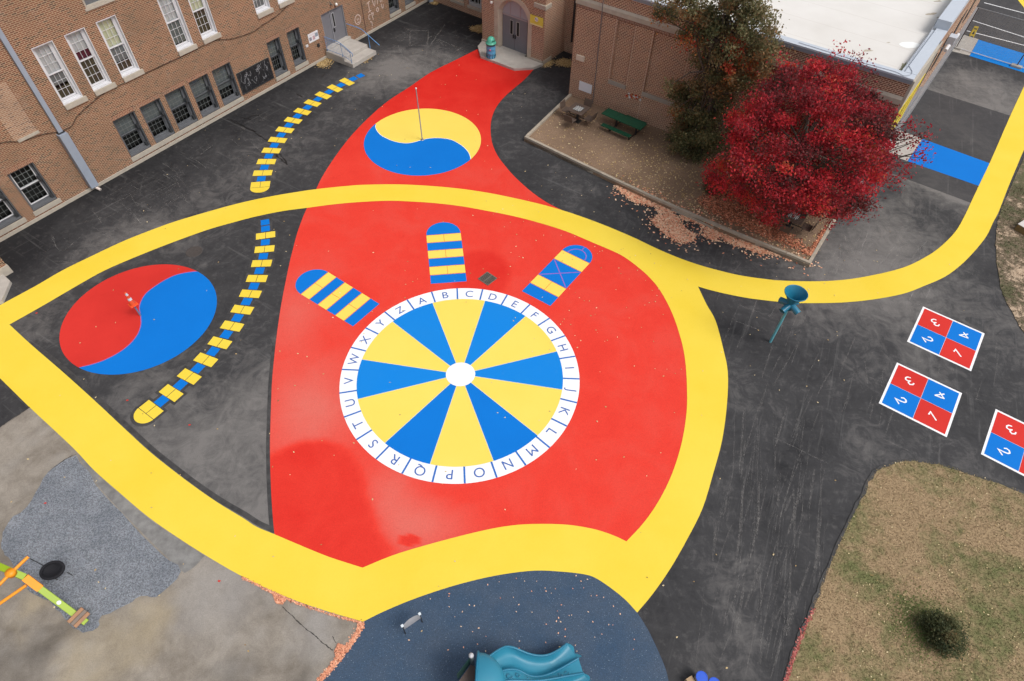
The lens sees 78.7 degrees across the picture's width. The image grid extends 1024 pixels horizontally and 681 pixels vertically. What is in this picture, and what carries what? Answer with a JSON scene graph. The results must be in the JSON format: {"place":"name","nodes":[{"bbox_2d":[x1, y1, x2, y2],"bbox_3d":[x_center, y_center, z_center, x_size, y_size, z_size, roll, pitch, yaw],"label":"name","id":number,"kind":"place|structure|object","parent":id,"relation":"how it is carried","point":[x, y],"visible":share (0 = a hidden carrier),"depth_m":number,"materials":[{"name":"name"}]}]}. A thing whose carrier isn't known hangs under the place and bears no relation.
{"place":"outdoors","nodes":[
{"label":"outdoors","id":0,"kind":"place"},
{"bbox_2d":[0,408,361,680],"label":"concrete pavement","id":1,"kind":"structure","parent":0,"point":[198,622],"depth_m":18.15,"materials":[{"name":"beige concrete"}]},
{"bbox_2d":[1,455,180,632],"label":"gravel patch","id":2,"kind":"object","parent":1,"relation":"on","point":[80,526],"visible":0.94,"depth_m":19.59,"materials":[{"name":"grey gravel"}]},
{"bbox_2d":[0,556,89,627],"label":"swing frame","id":3,"kind":"object","parent":2,"relation":"on","point":[78,617],"visible":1,"depth_m":17.71,"materials":[{"name":"metal"}]},
{"bbox_2d":[30,558,72,579],"bbox_3d":[-13.655,6.539,18.297,0.949,1.413,0.564,2,51,0],"label":"nest seat","id":4,"kind":"object","parent":3,"relation":"hanging from","point":[52,570],"visible":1,"depth_m":18.76,"materials":[{"name":"black rubber"}]},
{"bbox_2d":[79,455,203,572],"bbox_3d":[-12.499,5.542,20.404,6.511,0.001,0.698,27,55,19],"label":"cracked concrete strip","id":5,"kind":"object","parent":1,"relation":"on","point":[172,548],"visible":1,"depth_m":19.93,"materials":[{"name":"grey concrete"}]},
{"bbox_2d":[2,407,335,650],"bbox_3d":[-11.644,5.912,20.117,14.990,0.001,1.178,26,55,19],"label":"pavement crack","id":6,"kind":"object","parent":1,"relation":"on","point":[283,607],"visible":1,"depth_m":18.36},
{"bbox_2d":[241,576,364,680],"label":"leaf drift","id":7,"kind":"object","parent":1,"relation":"on","point":[340,651],"visible":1,"depth_m":18.17,"materials":[{"name":"brown plant"}]},
{"bbox_2d":[0,0,1023,680],"bbox_3d":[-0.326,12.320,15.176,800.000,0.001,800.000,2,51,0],"label":"asphalt ground","id":8,"kind":"structure","parent":0,"point":[796,464],"depth_m":25.62,"materials":[{"name":"grey asphalt"}]},
{"bbox_2d":[0,275,11,304],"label":"corner steps","id":9,"kind":"structure","parent":8,"relation":"on","point":[5,284],"depth_m":26.38,"materials":[{"name":"concrete"}]},
{"bbox_2d":[0,379,27,406],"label":"sealcoat strip","id":10,"kind":"object","parent":8,"relation":"on","point":[12,392],"visible":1,"depth_m":23.21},
{"bbox_2d":[59,264,216,374],"bbox_3d":[-15.272,-1.030,25.673,5.998,0.006,5.998,2,51,0],"label":"painted circle","id":11,"kind":"object","parent":8,"relation":"on","point":[179,305],"visible":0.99,"depth_m":25.52,"materials":[{"name":"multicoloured paint"}]},
{"bbox_2d":[39,349,273,532],"bbox_3d":[-13.124,3.349,22.179,13.083,0.001,0.521,28,56,20],"label":"sealcoat strip","id":12,"kind":"object","parent":8,"relation":"on","point":[150,447],"visible":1,"depth_m":21.80,"materials":[{"name":"black asphalt"}]},
{"bbox_2d":[186,246,202,256],"bbox_3d":[-14.299,-3.996,28.113,0.720,0.012,0.720,2,51,0],"label":"manhole cover","id":13,"kind":"object","parent":8,"relation":"on","point":[194,251],"visible":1,"depth_m":28.11,"materials":[{"name":"metal"}]},
{"bbox_2d":[130,217,276,425],"bbox_3d":[-11.827,-1.312,25.989,2.299,0.006,11.696,8,51,5],"label":"hopscotch trail","id":14,"kind":"object","parent":8,"relation":"on","point":[168,392],"visible":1,"depth_m":25.06,"materials":[{"name":"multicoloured paint"}]},
{"bbox_2d":[0,0,481,276],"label":"school building","id":15,"kind":"structure","parent":8,"relation":"on","point":[71,147],"depth_m":30.00,"materials":[{"name":"brown brick"}]},
{"bbox_2d":[0,188,22,229],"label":"window","id":16,"kind":"structure","parent":15,"relation":"in","point":[5,202],"depth_m":28.33,"materials":[{"name":"grey glass"}]},
{"bbox_2d":[7,162,56,210],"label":"window","id":17,"kind":"structure","parent":15,"relation":"in","point":[23,179],"depth_m":28.77,"materials":[{"name":"black glass"}]},
{"bbox_2d":[31,40,87,109],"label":"window","id":18,"kind":"structure","parent":15,"relation":"in","point":[47,54],"depth_m":27.55,"materials":[{"name":"white glass"}]},
{"bbox_2d":[64,27,116,95],"bbox_3d":[-19.097,-12.619,28.249,0.392,2.770,1.060,28,56,20],"label":"window","id":19,"kind":"structure","parent":15,"relation":"in","point":[79,41],"depth_m":28.34,"materials":[{"name":"white glass"}]},
{"bbox_2d":[95,15,144,82],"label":"window","id":20,"kind":"structure","parent":15,"relation":"in","point":[110,29],"depth_m":29.15,"materials":[{"name":"white glass"}]},
{"bbox_2d":[113,111,150,156],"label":"window","id":21,"kind":"structure","parent":15,"relation":"in","point":[127,125],"depth_m":31.49,"materials":[{"name":"grey glass"}]},
{"bbox_2d":[139,98,174,143],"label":"window","id":22,"kind":"structure","parent":15,"relation":"in","point":[150,112],"depth_m":32.28,"materials":[{"name":"grey glass"}]},
{"bbox_2d":[157,0,197,55],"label":"window","id":23,"kind":"structure","parent":15,"relation":"in","point":[170,9],"depth_m":30.96,"materials":[{"name":"white glass"}]},
{"bbox_2d":[164,85,197,129],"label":"window","id":24,"kind":"structure","parent":15,"relation":"in","point":[176,103],"depth_m":33.09,"materials":[{"name":"grey glass"}]},
{"bbox_2d":[189,74,219,117],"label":"window","id":25,"kind":"structure","parent":15,"relation":"in","point":[201,92],"depth_m":33.82,"materials":[{"name":"grey glass"}]},
{"bbox_2d":[188,0,221,43],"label":"window","id":26,"kind":"structure","parent":15,"relation":"in","point":[204,23],"depth_m":32.00,"materials":[{"name":"white glass"}]},
{"bbox_2d":[212,62,240,105],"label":"window","id":27,"kind":"structure","parent":15,"relation":"in","point":[223,82],"depth_m":34.63,"materials":[{"name":"grey glass"}]},
{"bbox_2d":[236,57,273,94],"bbox_3d":[-14.632,-15.099,35.665,0.045,1.230,2.330,28,56,20],"label":"chalkboard","id":28,"kind":"object","parent":15,"relation":"attached to","point":[256,75],"visible":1,"depth_m":35.63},
{"bbox_2d":[253,0,273,18],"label":"window","id":29,"kind":"structure","parent":15,"relation":"in","point":[263,10],"depth_m":34.29,"materials":[{"name":"white glass"}]},
{"bbox_2d":[266,37,287,76],"bbox_3d":[-13.902,-16.611,36.476,0.608,2.020,0.960,28,56,20],"label":"window","id":30,"kind":"structure","parent":15,"relation":"in","point":[271,46],"depth_m":36.59,"materials":[{"name":"grey glass"}]},
{"bbox_2d":[277,0,294,8],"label":"window","id":31,"kind":"structure","parent":15,"relation":"in","point":[282,3],"depth_m":35.10,"materials":[{"name":"white glass"}]},
{"bbox_2d":[286,27,306,66],"bbox_3d":[-13.062,-17.585,37.285,0.608,2.020,0.960,28,56,20],"label":"window","id":32,"kind":"structure","parent":15,"relation":"in","point":[290,35],"depth_m":37.40,"materials":[{"name":"grey glass"}]},
{"bbox_2d":[308,30,318,43],"bbox_3d":[-12.028,-18.396,37.837,0.018,0.520,0.810,28,56,20],"label":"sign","id":33,"kind":"object","parent":15,"relation":"attached to","point":[313,36],"visible":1,"depth_m":37.83,"materials":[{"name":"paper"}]},
{"bbox_2d":[321,12,334,45],"bbox_3d":[-11.426,-19.263,38.638,0.050,1.910,0.720,28,56,20],"label":"door","id":34,"kind":"structure","parent":15,"relation":"in","point":[325,18],"depth_m":38.59,"materials":[{"name":"grey metal"}]},
{"bbox_2d":[330,6,345,40],"bbox_3d":[-10.890,-19.843,39.120,0.110,1.910,1.010,28,56,20],"label":"door","id":35,"kind":"structure","parent":15,"relation":"in","point":[336,14],"depth_m":39.12,"materials":[{"name":"metal"}]},
{"bbox_2d":[388,0,398,13],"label":"window","id":36,"kind":"structure","parent":15,"relation":"in","point":[396,3],"depth_m":42.59,"materials":[{"name":"grey glass"}]},
{"bbox_2d":[405,0,413,5],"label":"window","id":37,"kind":"structure","parent":15,"relation":"in","point":[407,2],"depth_m":43.45,"materials":[{"name":"grey glass"}]},
{"bbox_2d":[469,0,481,8],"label":"window","id":38,"kind":"structure","parent":15,"relation":"in","point":[476,3],"depth_m":42.84,"materials":[{"name":"grey glass"}]},
{"bbox_2d":[266,345,274,532],"bbox_3d":[-8.644,3.183,22.409,0.324,0.001,7.842,-10,52,-9],"label":"sealcoat strip","id":39,"kind":"object","parent":8,"relation":"on","point":[270,513],"visible":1,"depth_m":22.02,"materials":[{"name":"black asphalt"}]},
{"bbox_2d":[229,73,324,164],"bbox_3d":[-13.637,-12.752,35.235,4.291,0.002,9.354,2,51,0],"label":"crack filler","id":40,"kind":"object","parent":8,"relation":"on","point":[238,123],"visible":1,"depth_m":34.37,"materials":[{"name":"black asphalt"}]},
{"bbox_2d":[250,73,364,192],"bbox_3d":[-11.641,-11.993,34.659,2.265,0.001,12.222,13,52,9],"label":"hopscotch trail","id":41,"kind":"object","parent":8,"relation":"on","point":[264,186],"visible":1,"depth_m":33.94,"materials":[{"name":"paint"}]},
{"bbox_2d":[316,58,333,68],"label":"leaf litter","id":42,"kind":"object","parent":8,"relation":"on","point":[324,63],"visible":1,"depth_m":38.91,"materials":[{"name":"beige plant"}]},
{"bbox_2d":[326,36,375,67],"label":"entrance steps","id":43,"kind":"structure","parent":8,"relation":"on","point":[361,52],"depth_m":39.19,"materials":[{"name":"concrete"}]},
{"bbox_2d":[324,37,352,62],"bbox_3d":[-10.618,-17.836,38.410,2.280,1.092,0.044,28,56,20],"label":"railing","id":44,"kind":"object","parent":43,"relation":"on","point":[340,44],"visible":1,"depth_m":38.31,"materials":[{"name":"metal"}]},
{"bbox_2d":[346,23,378,48],"bbox_3d":[-9.395,-19.088,39.613,2.610,1.342,0.044,28,56,20],"label":"railing","id":45,"kind":"object","parent":8,"relation":"on","point":[366,33],"visible":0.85,"depth_m":39.20,"materials":[{"name":"blue metal"}]},
{"bbox_2d":[469,25,481,33],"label":"leaf litter","id":46,"kind":"object","parent":8,"relation":"on","point":[477,29],"visible":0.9,"depth_m":42.19,"materials":[{"name":"brown plant"}]},
{"bbox_2d":[270,49,686,567],"bbox_3d":[-1.394,-5.854,29.896,17.114,0.001,33.593,2,51,0],"label":"red play surface","id":47,"kind":"object","parent":8,"relation":"on","point":[331,484],"visible":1,"depth_m":24.40,"materials":[{"name":"paint"}]},
{"bbox_2d":[295,269,378,325],"bbox_3d":[-7.617,-1.968,26.602,3.912,0.001,1.619,30,56,21],"label":"hopscotch mat","id":48,"kind":"object","parent":47,"relation":"on","point":[306,280],"visible":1,"depth_m":26.55,"materials":[{"name":"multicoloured paint"}]},
{"bbox_2d":[364,109,480,175],"bbox_3d":[-4.838,-10.864,33.880,6.310,0.006,6.310,2,51,0],"label":"painted circle","id":49,"kind":"object","parent":47,"relation":"on","point":[394,143],"visible":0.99,"depth_m":33.75,"materials":[{"name":"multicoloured paint"}]},
{"bbox_2d":[415,88,423,140],"bbox_3d":[-4.839,-11.838,32.731,0.190,3.018,0.190,2,51,0],"label":"tether pole","id":50,"kind":"object","parent":49,"relation":"on","point":[422,139],"visible":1,"depth_m":32.74,"materials":[{"name":"silver metal"}]},
{"bbox_2d":[426,222,466,283],"bbox_3d":[-3.034,-4.059,28.398,1.598,0.001,4.034,-5,51,-6],"label":"hopscotch mat","id":51,"kind":"object","parent":47,"relation":"on","point":[438,254],"visible":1,"depth_m":28.29,"materials":[{"name":"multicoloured paint"}]},
{"bbox_2d":[339,288,579,483],"bbox_3d":[-1.982,1.298,24.067,9.166,0.008,9.166,2,51,0],"label":"alphabet wheel","id":52,"kind":"object","parent":47,"relation":"on","point":[440,361],"visible":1,"depth_m":23.72,"materials":[{"name":"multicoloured paint"}]},
{"bbox_2d":[478,272,496,285],"bbox_3d":[-1.069,-2.707,27.335,0.610,0.028,0.610,35,58,24],"label":"storm drain","id":53,"kind":"object","parent":47,"relation":"on","point":[487,278],"visible":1,"depth_m":27.32,"materials":[{"name":"metal"}]},
{"bbox_2d":[522,245,591,305],"bbox_3d":[2.186,-3.048,27.687,1.462,0.004,4.011,29,56,21],"label":"hopscotch mat","id":54,"kind":"object","parent":47,"relation":"on","point":[560,273],"visible":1,"depth_m":27.59,"materials":[{"name":"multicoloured paint"}]},
{"bbox_2d":[323,571,667,680],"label":"blue rubber surface","id":55,"kind":"object","parent":8,"relation":"on","point":[384,647],"visible":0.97,"depth_m":18.27,"materials":[{"name":"blue rubber"}]},
{"bbox_2d":[400,612,422,633],"bbox_3d":[-2.861,8.139,17.956,0.633,0.851,0.112,-28,57,-22],"label":"metal play panel","id":56,"kind":"object","parent":55,"relation":"on","point":[411,621],"visible":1,"depth_m":17.73,"materials":[{"name":"grey metal"}]},
{"bbox_2d":[457,643,590,680],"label":"playground slide","id":57,"kind":"object","parent":55,"relation":"on","point":[513,663],"visible":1,"depth_m":16.95,"materials":[{"name":"teal plastic"}]},
{"bbox_2d":[430,575,634,651],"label":"rubber leaves","id":58,"kind":"object","parent":55,"relation":"on","point":[546,624],"visible":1,"depth_m":18.60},
{"bbox_2d":[10,60,984,671],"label":"loose leaves","id":59,"kind":"object","parent":8,"relation":"on","point":[534,338],"visible":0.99,"depth_m":24.89,"materials":[{"name":"red plant"}]},
{"bbox_2d":[478,41,542,70],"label":"entrance slab","id":60,"kind":"structure","parent":8,"relation":"on","point":[509,58],"depth_m":39.39,"materials":[{"name":"concrete"}]},
{"bbox_2d":[485,36,495,58],"bbox_3d":[-1.316,-18.335,39.022,0.670,1.280,0.670,2,51,0],"label":"trash barrel","id":61,"kind":"object","parent":60,"relation":"on","point":[490,42],"visible":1,"depth_m":38.86,"materials":[{"name":"metal"}]},
{"bbox_2d":[482,0,576,64],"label":"entrance porch","id":62,"kind":"object","parent":8,"relation":"on","point":[505,23],"visible":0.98,"depth_m":38.77,"materials":[{"name":"red brick"}]},
{"bbox_2d":[503,14,514,49],"bbox_3d":[-0.224,-19.490,39.487,0.940,2.010,0.120,30,56,21],"label":"door","id":63,"kind":"structure","parent":62,"relation":"in","point":[508,22],"depth_m":39.47,"materials":[{"name":"metal"}]},
{"bbox_2d":[514,18,527,53],"bbox_3d":[0.547,-19.038,39.137,0.940,2.010,0.120,30,56,21],"label":"door","id":64,"kind":"structure","parent":62,"relation":"in","point":[521,27],"depth_m":39.11,"materials":[{"name":"metal"}]},
{"bbox_2d":[530,14,542,27],"bbox_3d":[1.468,-19.150,37.456,0.940,0.550,0.029,30,56,21],"label":"entrance sign","id":65,"kind":"object","parent":62,"relation":"attached to","point":[536,20],"visible":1,"depth_m":37.43,"materials":[{"name":"yellow metal"}]},
{"bbox_2d":[543,60,553,67],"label":"leaf litter","id":66,"kind":"object","parent":8,"relation":"on","point":[548,63],"visible":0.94,"depth_m":39.29,"materials":[{"name":"brown plant"}]},
{"bbox_2d":[554,57,571,66],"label":"leaf litter","id":67,"kind":"object","parent":8,"relation":"on","point":[564,62],"visible":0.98,"depth_m":39.47,"materials":[{"name":"brown plant"}]},
{"bbox_2d":[524,96,835,267],"bbox_3d":[8.319,-8.806,32.402,16.332,0.170,5.854,30,56,21],"label":"mulch bed","id":68,"kind":"object","parent":8,"relation":"on","point":[591,137],"visible":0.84,"depth_m":32.72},
{"bbox_2d":[560,98,597,123],"bbox_3d":[3.663,-12.565,34.700,1.888,0.843,1.888,-6,51,-6],"label":"chess table","id":69,"kind":"object","parent":68,"relation":"on","point":[578,109],"visible":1,"depth_m":34.51,"materials":[{"name":"concrete"}]},
{"bbox_2d":[600,108,646,139],"bbox_3d":[6.117,-11.923,34.380,2.500,0.630,1.840,32,57,23],"label":"picnic table","id":70,"kind":"object","parent":68,"relation":"on","point":[635,123],"visible":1,"depth_m":34.11,"materials":[{"name":"green metal"}]},
{"bbox_2d":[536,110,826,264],"bbox_3d":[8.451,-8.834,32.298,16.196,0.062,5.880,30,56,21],"label":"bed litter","id":71,"kind":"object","parent":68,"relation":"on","point":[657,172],"visible":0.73,"depth_m":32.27,"materials":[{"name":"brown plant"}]},
{"bbox_2d":[703,172,726,196],"bbox_3d":[10.149,-7.788,30.991,1.426,0.934,1.310,29,56,21],"label":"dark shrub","id":72,"kind":"object","parent":68,"relation":"on","point":[712,188],"visible":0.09,"depth_m":30.95,"materials":[{"name":"green plant"}]},
{"bbox_2d":[648,0,795,165],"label":"brown green tree","id":73,"kind":"object","parent":68,"relation":"on","point":[709,23],"visible":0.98,"depth_m":28.69,"materials":[{"name":"green plant"}]},
{"bbox_2d":[693,191,826,255],"bbox_3d":[11.743,-5.852,29.934,6.284,0.086,2.485,29,56,20],"label":"leaf drift","id":74,"kind":"object","parent":68,"relation":"on","point":[731,209],"visible":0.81,"depth_m":29.82,"materials":[{"name":"brown plant"}]},
{"bbox_2d":[772,203,818,233],"bbox_3d":[13.072,-5.583,29.235,1.888,0.843,1.888,-6,51,-6],"label":"chess table","id":75,"kind":"object","parent":68,"relation":"on","point":[795,219],"visible":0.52,"depth_m":28.87,"materials":[{"name":"concrete"}]},
{"bbox_2d":[695,39,937,239],"bbox_3d":[12.604,-7.890,26.379,8.565,8.335,8.976,16,52,12],"label":"red tree","id":76,"kind":"object","parent":68,"relation":"on","point":[781,188],"visible":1,"depth_m":24.59,"materials":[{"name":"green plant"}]},
{"bbox_2d":[524,94,835,266],"bbox_3d":[8.310,-8.830,32.343,16.337,0.290,5.776,30,56,21],"label":"timber edging","id":77,"kind":"object","parent":8,"relation":"on","point":[691,215],"visible":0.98,"depth_m":30.22,"materials":[{"name":"wood"}]},
{"bbox_2d":[607,175,821,275],"bbox_3d":[9.022,-5.112,29.403,10.789,0.244,3.965,24,54,17],"label":"leaf drift","id":78,"kind":"object","parent":8,"relation":"on","point":[674,225],"visible":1,"depth_m":29.59,"materials":[{"name":"plant"}]},
{"bbox_2d":[569,0,979,200],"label":"gym building","id":79,"kind":"structure","parent":8,"relation":"on","point":[621,50],"depth_m":31.18,"materials":[{"name":"red brick"}]},
{"bbox_2d":[579,81,591,93],"bbox_3d":[4.206,-14.501,35.803,0.840,0.530,0.025,30,56,21],"label":"white notice","id":80,"kind":"object","parent":79,"relation":"attached to","point":[585,87],"visible":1,"depth_m":35.79,"materials":[{"name":"white paper"}]},
{"bbox_2d":[626,93,640,100],"bbox_3d":[6.682,-13.399,34.352,0.998,0.392,0.003,31,57,21],"label":"flower mosaic","id":81,"kind":"object","parent":79,"relation":"attached to","point":[635,96],"visible":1,"depth_m":34.34},
{"bbox_2d":[892,73,925,126],"bbox_3d":[18.075,-10.479,29.119,0.026,2.300,4.400,31,57,22],"label":"yellow banner","id":82,"kind":"object","parent":79,"relation":"attached to","point":[903,108],"visible":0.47,"depth_m":28.98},
{"bbox_2d":[916,53,937,90],"bbox_3d":[21.074,-13.587,31.835,0.028,1.700,1.200,31,57,22],"label":"flank window","id":83,"kind":"structure","parent":79,"relation":"in","point":[937,53],"depth_m":31.75,"materials":[{"name":"grey glass"}]},
{"bbox_2d":[929,31,952,71],"bbox_3d":[22.894,-15.419,33.361,0.028,1.700,1.200,31,57,22],"label":"flank window","id":84,"kind":"structure","parent":79,"relation":"in","point":[952,31],"depth_m":33.24,"materials":[{"name":"black glass"}]},
{"bbox_2d":[954,9,967,33],"bbox_3d":[24.958,-17.495,35.091,0.028,1.700,1.200,31,57,22],"label":"flank window","id":85,"kind":"structure","parent":79,"relation":"in","point":[967,9],"depth_m":34.62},
{"bbox_2d":[769,285,807,342],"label":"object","id":86,"kind":"object","parent":8,"relation":"on","point":[795,295],"visible":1,"depth_m":23.41,"materials":[{"name":"teal plastic"}]},
{"bbox_2d":[784,458,1023,677],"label":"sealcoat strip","id":87,"kind":"object","parent":8,"relation":"on","point":[856,505],"visible":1,"depth_m":20.93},
{"bbox_2d":[879,363,961,436],"bbox_3d":[15.524,2.185,23.728,2.425,0.012,2.425,31,57,22],"label":"four square court","id":88,"kind":"object","parent":8,"relation":"on","point":[922,399],"visible":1,"depth_m":23.70,"materials":[{"name":"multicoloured paint"}]},
{"bbox_2d":[907,307,984,370],"bbox_3d":[17.826,-0.128,25.655,2.447,0.012,2.447,31,57,22],"label":"four square court","id":89,"kind":"object","parent":8,"relation":"on","point":[946,338],"visible":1,"depth_m":25.63,"materials":[{"name":"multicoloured paint"}]},
{"bbox_2d":[886,89,1009,202],"bbox_3d":[24.148,-11.124,34.727,5.204,0.001,10.159,31,57,22],"label":"asphalt patch","id":90,"kind":"object","parent":8,"relation":"on","point":[968,128],"visible":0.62,"depth_m":35.28,"materials":[{"name":"grey asphalt"}]},
{"bbox_2d":[909,139,988,185],"bbox_3d":[23.466,-9.471,33.365,3.759,0.001,2.710,32,57,23],"label":"blue crossing","id":91,"kind":"object","parent":90,"relation":"on","point":[958,165],"visible":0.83,"depth_m":33.36,"materials":[{"name":"paint"}]},
{"bbox_2d":[952,35,977,55],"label":"concrete apron","id":92,"kind":"object","parent":8,"relation":"on","point":[964,52],"visible":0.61,"depth_m":41.82,"materials":[{"name":"beige concrete"}]},
{"bbox_2d":[954,7,1023,69],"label":"chain link fence","id":93,"kind":"object","parent":8,"relation":"on","point":[1013,65],"visible":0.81,"depth_m":39.93,"materials":[{"name":"metal"}]},
{"bbox_2d":[970,40,1023,72],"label":"blue crossing","id":94,"kind":"object","parent":8,"relation":"on","point":[1005,54],"visible":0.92,"depth_m":41.09,"materials":[{"name":"paint"}]},
{"bbox_2d":[981,409,1023,475],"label":"four square court","id":95,"kind":"object","parent":8,"relation":"on","point":[1004,444],"visible":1,"depth_m":22.56,"materials":[{"name":"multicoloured paint"}]},
{"bbox_2d":[0,87,1023,621],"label":"yellow path","id":96,"kind":"structure","parent":0,"point":[632,569],"depth_m":22.23,"materials":[{"name":"paint"}]},
{"bbox_2d":[684,675,694,680],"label":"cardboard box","id":97,"kind":"object","parent":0,"point":[690,678],"visible":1,"depth_m":17.32,"materials":[{"name":"brown cardboard"}]},
{"bbox_2d":[694,671,707,680],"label":"bucket","id":98,"kind":"object","parent":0,"point":[700,676],"visible":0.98,"depth_m":17.24,"materials":[{"name":"blue plastic"}]},
{"bbox_2d":[709,677,718,680],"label":"bucket","id":99,"kind":"object","parent":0,"point":[713,679],"visible":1,"depth_m":17.20,"materials":[{"name":"blue plastic"}]},
{"bbox_2d":[891,131,920,160],"bbox_3d":[21.455,-10.776,34.379,1.474,0.001,2.793,31,57,22],"label":"concrete apron","id":100,"kind":"object","parent":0,"point":[904,151],"visible":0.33,"depth_m":34.22,"materials":[{"name":"beige concrete"}]},
{"bbox_2d":[789,460,1023,680],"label":"lawn","id":101,"kind":"structure","parent":0,"point":[962,562],"depth_m":19.35,"materials":[{"name":"beige plant"}]},
{"bbox_2d":[783,608,815,680],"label":"leaf drift","id":102,"kind":"object","parent":101,"relation":"on","point":[794,653],"visible":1,"depth_m":18.09,"materials":[{"name":"brown plant"}]},
{"bbox_2d":[872,566,979,680],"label":"lush grass","id":103,"kind":"structure","parent":101,"relation":"on","point":[916,613],"depth_m":18.56,"materials":[{"name":"green plant"}]},
{"bbox_2d":[913,607,974,665],"bbox_3d":[12.572,8.362,17.969,1.461,1.099,1.489,-10,52,-9],"label":"lawn shrub","id":104,"kind":"object","parent":101,"relation":"on","point":[948,629],"visible":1,"depth_m":17.93,"materials":[{"name":"green plant"}]},
{"bbox_2d":[965,0,1023,52],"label":"parking asphalt","id":105,"kind":"structure","parent":0,"point":[1015,5],"depth_m":44.22,"materials":[{"name":"grey asphalt"}]},
{"bbox_2d":[969,26,978,37],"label":"caution board","id":106,"kind":"object","parent":105,"relation":"on","point":[972,31],"visible":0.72,"depth_m":42.46,"materials":[{"name":"plastic"}]},
{"bbox_2d":[995,159,1023,331],"bbox_3d":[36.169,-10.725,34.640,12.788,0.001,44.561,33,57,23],"label":"dirt verge","id":107,"kind":"structure","parent":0,"point":[1017,181],"depth_m":29.13,"materials":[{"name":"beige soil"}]},
{"bbox_2d":[1014,220,1023,234],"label":"raised planter","id":108,"kind":"object","parent":107,"relation":"on","point":[1019,227],"visible":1,"depth_m":29.76,"materials":[{"name":"brown wood"}]},
{"bbox_3d":[-15.245,-1.331,25.286,0.077,0.989,0.067,2,51,0],"label":"short pole","id":109,"kind":"object","parent":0,"visible":0},
{"bbox_2d":[124,292,137,307],"bbox_3d":[-15.231,-1.668,24.870,0.300,0.713,0.300,33,58,23],"label":"traffic cone","id":110,"kind":"object","parent":109,"relation":"on","point":[132,303],"visible":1,"depth_m":24.95,"materials":[{"name":"orange plastic"}]}
]}

